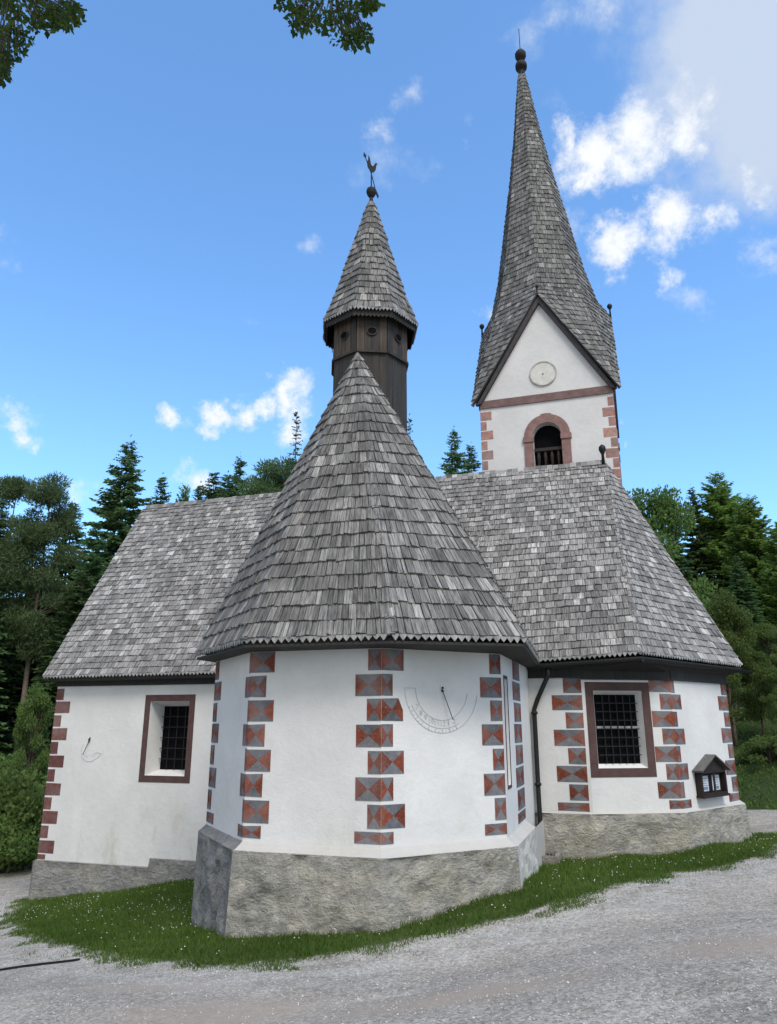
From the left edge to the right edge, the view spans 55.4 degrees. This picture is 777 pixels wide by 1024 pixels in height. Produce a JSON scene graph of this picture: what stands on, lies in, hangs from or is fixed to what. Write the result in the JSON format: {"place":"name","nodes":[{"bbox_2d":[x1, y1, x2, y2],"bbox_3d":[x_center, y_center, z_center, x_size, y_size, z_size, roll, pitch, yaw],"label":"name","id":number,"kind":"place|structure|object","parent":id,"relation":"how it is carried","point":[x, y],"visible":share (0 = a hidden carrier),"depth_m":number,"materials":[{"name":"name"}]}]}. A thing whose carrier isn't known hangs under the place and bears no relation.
{"place":"outdoors","nodes":[
{"label":"outdoors","id":0,"kind":"place"},
{"bbox_2d":[0,643,776,1023],"bbox_3d":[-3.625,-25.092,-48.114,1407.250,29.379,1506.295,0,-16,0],"label":"ground","id":1,"kind":"structure","parent":0,"point":[242,1001],"depth_m":6.13,"materials":[{"name":"grey gravel"}]},
{"bbox_2d":[0,542,12,747],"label":"spruce tree","id":2,"kind":"object","parent":1,"relation":"on","point":[2,744],"visible":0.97,"depth_m":25.85,"materials":[{"name":"green plant"}]},
{"bbox_2d":[0,493,29,734],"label":"spruce tree","id":3,"kind":"object","parent":1,"relation":"on","point":[7,663],"visible":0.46,"depth_m":28.86,"materials":[{"name":"green plant"}]},
{"bbox_2d":[0,629,33,717],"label":"spruce tree","id":4,"kind":"object","parent":1,"relation":"on","point":[13,707],"visible":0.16,"depth_m":32.05,"materials":[{"name":"green plant"}]},
{"bbox_2d":[0,816,41,873],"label":"shrub","id":5,"kind":"object","parent":1,"relation":"on","point":[26,848],"visible":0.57,"depth_m":16.62,"materials":[{"name":"green plant"}]},
{"bbox_2d":[0,766,44,872],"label":"shrub","id":6,"kind":"object","parent":1,"relation":"on","point":[25,795],"visible":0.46,"depth_m":17.30,"materials":[{"name":"green plant"}]},
{"bbox_2d":[0,752,47,813],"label":"shrub","id":7,"kind":"object","parent":1,"relation":"on","point":[41,775],"visible":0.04,"depth_m":19.72,"materials":[{"name":"green plant"}]},
{"bbox_2d":[0,474,51,641],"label":"pine tree","id":8,"kind":"object","parent":1,"relation":"on","point":[12,488],"visible":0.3,"depth_m":31.95,"materials":[{"name":"green plant"}]},
{"bbox_2d":[0,682,54,813],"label":"broadleaf tree","id":9,"kind":"object","parent":1,"relation":"on","point":[30,737],"visible":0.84,"depth_m":19.94,"materials":[{"name":"green plant"}]},
{"bbox_2d":[2,557,57,720],"bbox_3d":[-16.360,5.699,33.699,4.139,7.904,4.271,-13,-20,38],"label":"spruce tree","id":10,"kind":"object","parent":1,"relation":"on","point":[30,677],"visible":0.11,"depth_m":32.69,"materials":[{"name":"green plant"}]},
{"bbox_2d":[0,958,80,970],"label":"drain channel","id":11,"kind":"object","parent":1,"relation":"on","point":[37,964],"visible":1,"depth_m":8.13,"materials":[{"name":"metal"}]},
{"bbox_2d":[0,471,85,756],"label":"pine tree","id":12,"kind":"object","parent":1,"relation":"on","point":[55,526],"visible":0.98,"depth_m":26.94,"materials":[{"name":"green plant"}]},
{"bbox_2d":[8,564,93,770],"bbox_3d":[-11.304,5.744,26.435,3.844,7.877,4.098,-7,-17,22],"label":"spruce tree","id":13,"kind":"object","parent":1,"relation":"on","point":[73,610],"visible":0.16,"depth_m":26.54,"materials":[{"name":"green plant"}]},
{"bbox_2d":[14,499,89,715],"bbox_3d":[-15.398,4.601,35.013,4.644,11.078,4.700,14,-21,-40],"label":"spruce tree","id":14,"kind":"object","parent":1,"relation":"on","point":[77,535],"visible":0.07,"depth_m":35.41,"materials":[{"name":"green plant"}]},
{"bbox_2d":[31,522,109,752],"bbox_3d":[-12.239,5.066,29.820,3.983,10.052,3.860,-7,-17,24],"label":"spruce tree","id":15,"kind":"object","parent":1,"relation":"on","point":[93,566],"visible":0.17,"depth_m":30.44,"materials":[{"name":"green plant"}]},
{"bbox_2d":[29,434,152,697],"bbox_3d":[-12.364,3.341,33.320,6.207,14.763,6.617,10,-19,-31],"label":"spruce tree","id":16,"kind":"object","parent":1,"relation":"on","point":[113,511],"visible":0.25,"depth_m":34.04,"materials":[{"name":"green plant"}]},
{"bbox_2d":[148,473,171,505],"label":"spruce tree","id":17,"kind":"object","parent":1,"relation":"on","point":[160,481],"visible":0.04,"depth_m":45.97,"materials":[{"name":"green plant"}]},
{"bbox_2d":[175,483,194,501],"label":"larch tree","id":18,"kind":"object","parent":1,"relation":"on","point":[185,497],"visible":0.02,"depth_m":48.04,"materials":[{"name":"green plant"}]},
{"bbox_2d":[0,0,385,88],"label":"beech tree","id":19,"kind":"object","parent":1,"relation":"on","point":[57,15],"visible":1,"depth_m":5.33,"materials":[{"name":"bark"},{"name":"leaves"}]},
{"bbox_2d":[191,481,206,499],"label":"spruce tree","id":20,"kind":"object","parent":1,"relation":"on","point":[198,493],"visible":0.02,"depth_m":45.93,"materials":[{"name":"green plant"}]},
{"bbox_2d":[199,472,227,499],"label":"spruce tree","id":21,"kind":"object","parent":1,"relation":"on","point":[215,493],"visible":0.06,"depth_m":43.95,"materials":[{"name":"green plant"}]},
{"bbox_2d":[218,470,241,497],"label":"spruce tree","id":22,"kind":"object","parent":1,"relation":"on","point":[229,485],"visible":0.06,"depth_m":48.12,"materials":[{"name":"green plant"}]},
{"bbox_2d":[224,456,247,495],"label":"spruce tree","id":23,"kind":"object","parent":1,"relation":"on","point":[240,472],"visible":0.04,"depth_m":49.39,"materials":[{"name":"green plant"}]},
{"bbox_2d":[235,456,296,495],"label":"pine tree","id":24,"kind":"object","parent":1,"relation":"on","point":[264,483],"visible":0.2,"depth_m":41.27,"materials":[{"name":"green plant"}]},
{"bbox_2d":[284,411,302,486],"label":"spruce tree","id":25,"kind":"object","parent":1,"relation":"on","point":[295,435],"visible":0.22,"depth_m":40.59,"materials":[{"name":"green plant"}]},
{"bbox_2d":[29,29,751,937],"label":"church","id":26,"kind":"structure","parent":1,"relation":"on","point":[363,669],"depth_m":11.48,"materials":[{"name":"white paint"}]},
{"bbox_2d":[523,413,571,468],"bbox_3d":[3.446,-1.347,15.979,1.030,1.645,0.190,-5,-17,17],"label":"belfry window","id":27,"kind":"structure","parent":26,"relation":"in","point":[528,439],"depth_m":15.99,"materials":[{"name":"stone"}]},
{"bbox_2d":[616,428,621,483],"bbox_3d":[5.259,-1.106,16.827,0.050,1.645,1.030,-5,-17,17],"label":"belfry window","id":28,"kind":"structure","parent":26,"relation":"in","point":[616,428],"depth_m":16.41,"materials":[{"name":"stone"}]},
{"bbox_2d":[692,754,730,798],"bbox_3d":[5.205,4.234,11.900,0.990,0.645,0.184,13,-21,-39],"label":"notice board","id":29,"kind":"object","parent":26,"relation":"attached to","point":[709,770],"visible":1,"depth_m":11.87,"materials":[{"name":"brown wood"}]},
{"bbox_2d":[24,836,774,953],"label":"clover flowers","id":30,"kind":"object","parent":1,"relation":"on","point":[334,928],"visible":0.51,"depth_m":9.97,"materials":[{"name":"white plant"}]},
{"bbox_2d":[30,672,776,849],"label":"undergrowth","id":31,"kind":"object","parent":1,"relation":"on","point":[774,806],"visible":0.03,"depth_m":17.67,"materials":[{"name":"green plant"}]},
{"bbox_2d":[407,414,413,440],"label":"spruce tree","id":32,"kind":"object","parent":1,"relation":"on","point":[409,422],"visible":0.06,"depth_m":43.03,"materials":[{"name":"green plant"}]},
{"bbox_2d":[438,426,470,477],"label":"spruce tree","id":33,"kind":"object","parent":1,"relation":"on","point":[454,455],"visible":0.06,"depth_m":44.40,"materials":[{"name":"green plant"}]},
{"bbox_2d":[459,444,481,474],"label":"spruce tree","id":34,"kind":"object","parent":1,"relation":"on","point":[472,460],"visible":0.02,"depth_m":47.62,"materials":[{"name":"green plant"}]},
{"bbox_2d":[542,851,561,864],"bbox_3d":[2.256,5.057,10.811,0.500,0.140,0.500,-5,-17,17],"label":"drain basin","id":35,"kind":"object","parent":1,"relation":"on","point":[554,857],"visible":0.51,"depth_m":10.58,"materials":[{"name":"grey stone"}]},
{"bbox_2d":[627,485,720,620],"bbox_3d":[9.512,3.052,24.917,3.830,8.385,3.878,1,-16,-3],"label":"broadleaf tree","id":36,"kind":"object","parent":1,"relation":"on","point":[661,508],"visible":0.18,"depth_m":25.52,"materials":[{"name":"green plant"}]},
{"bbox_2d":[663,532,696,588],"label":"spruce tree","id":37,"kind":"object","parent":1,"relation":"on","point":[680,561],"visible":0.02,"depth_m":31.42,"materials":[{"name":"green plant"}]},
{"bbox_2d":[680,487,730,630],"bbox_3d":[15.406,2.664,36.662,3.240,8.632,3.454,-1,-16,2],"label":"spruce tree","id":38,"kind":"object","parent":1,"relation":"on","point":[691,556],"visible":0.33,"depth_m":36.58,"materials":[{"name":"green plant"}]},
{"bbox_2d":[688,471,749,598],"bbox_3d":[16.811,2.311,36.862,4.734,9.144,4.901,10,-18,-30],"label":"larch tree","id":39,"kind":"object","parent":1,"relation":"on","point":[719,505],"visible":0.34,"depth_m":36.77,"materials":[{"name":"green plant"}]},
{"bbox_2d":[704,588,776,745],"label":"broadleaf tree","id":40,"kind":"object","parent":1,"relation":"on","point":[726,612],"visible":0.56,"depth_m":20.35,"materials":[{"name":"green plant"}]},
{"bbox_2d":[735,701,748,721],"bbox_3d":[10.965,6.673,23.013,2.585,1.915,2.867,10,-19,-33],"label":"shrub","id":41,"kind":"object","parent":1,"relation":"on","point":[739,711],"visible":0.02,"depth_m":22.13,"materials":[{"name":"green plant"}]},
{"bbox_2d":[711,494,775,644],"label":"larch tree","id":42,"kind":"object","parent":1,"relation":"on","point":[748,536],"visible":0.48,"depth_m":32.61,"materials":[{"name":"green plant"}]},
{"bbox_2d":[724,556,776,667],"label":"spruce tree","id":43,"kind":"object","parent":1,"relation":"on","point":[746,600],"visible":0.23,"depth_m":27.06,"materials":[{"name":"green plant"}]},
{"bbox_2d":[732,647,776,734],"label":"broadleaf tree","id":44,"kind":"object","parent":1,"relation":"on","point":[748,664],"visible":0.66,"depth_m":20.39,"materials":[{"name":"green plant"}]},
{"bbox_2d":[734,735,776,763],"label":"shrub","id":45,"kind":"object","parent":1,"relation":"on","point":[766,744],"visible":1,"depth_m":18.12,"materials":[{"name":"green plant"}]},
{"bbox_2d":[747,622,776,701],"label":"broadleaf tree","id":46,"kind":"object","parent":1,"relation":"on","point":[766,633],"visible":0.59,"depth_m":22.66,"materials":[{"name":"green plant"}]},
{"bbox_2d":[753,521,776,643],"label":"larch tree","id":47,"kind":"object","parent":1,"relation":"on","point":[770,548],"visible":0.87,"depth_m":29.50,"materials":[{"name":"green plant"}]},
{"bbox_2d":[758,666,776,724],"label":"broadleaf tree","id":48,"kind":"object","parent":1,"relation":"on","point":[771,676],"visible":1,"depth_m":19.45,"materials":[{"name":"green plant"}]},
{"bbox_2d":[0,828,776,979],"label":"grass","id":49,"kind":"structure","parent":0,"point":[584,871],"depth_m":9.01,"materials":[{"name":"green plant"}]},
{"bbox_2d":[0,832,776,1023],"bbox_3d":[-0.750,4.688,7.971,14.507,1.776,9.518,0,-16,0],"label":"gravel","id":50,"kind":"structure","parent":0,"point":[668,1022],"depth_m":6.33,"materials":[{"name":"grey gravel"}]},
{"bbox_2d":[0,0,776,597],"label":"sky","id":51,"kind":"structure","parent":0,"point":[184,184],"materials":[{"name":"blue"}]}
]}

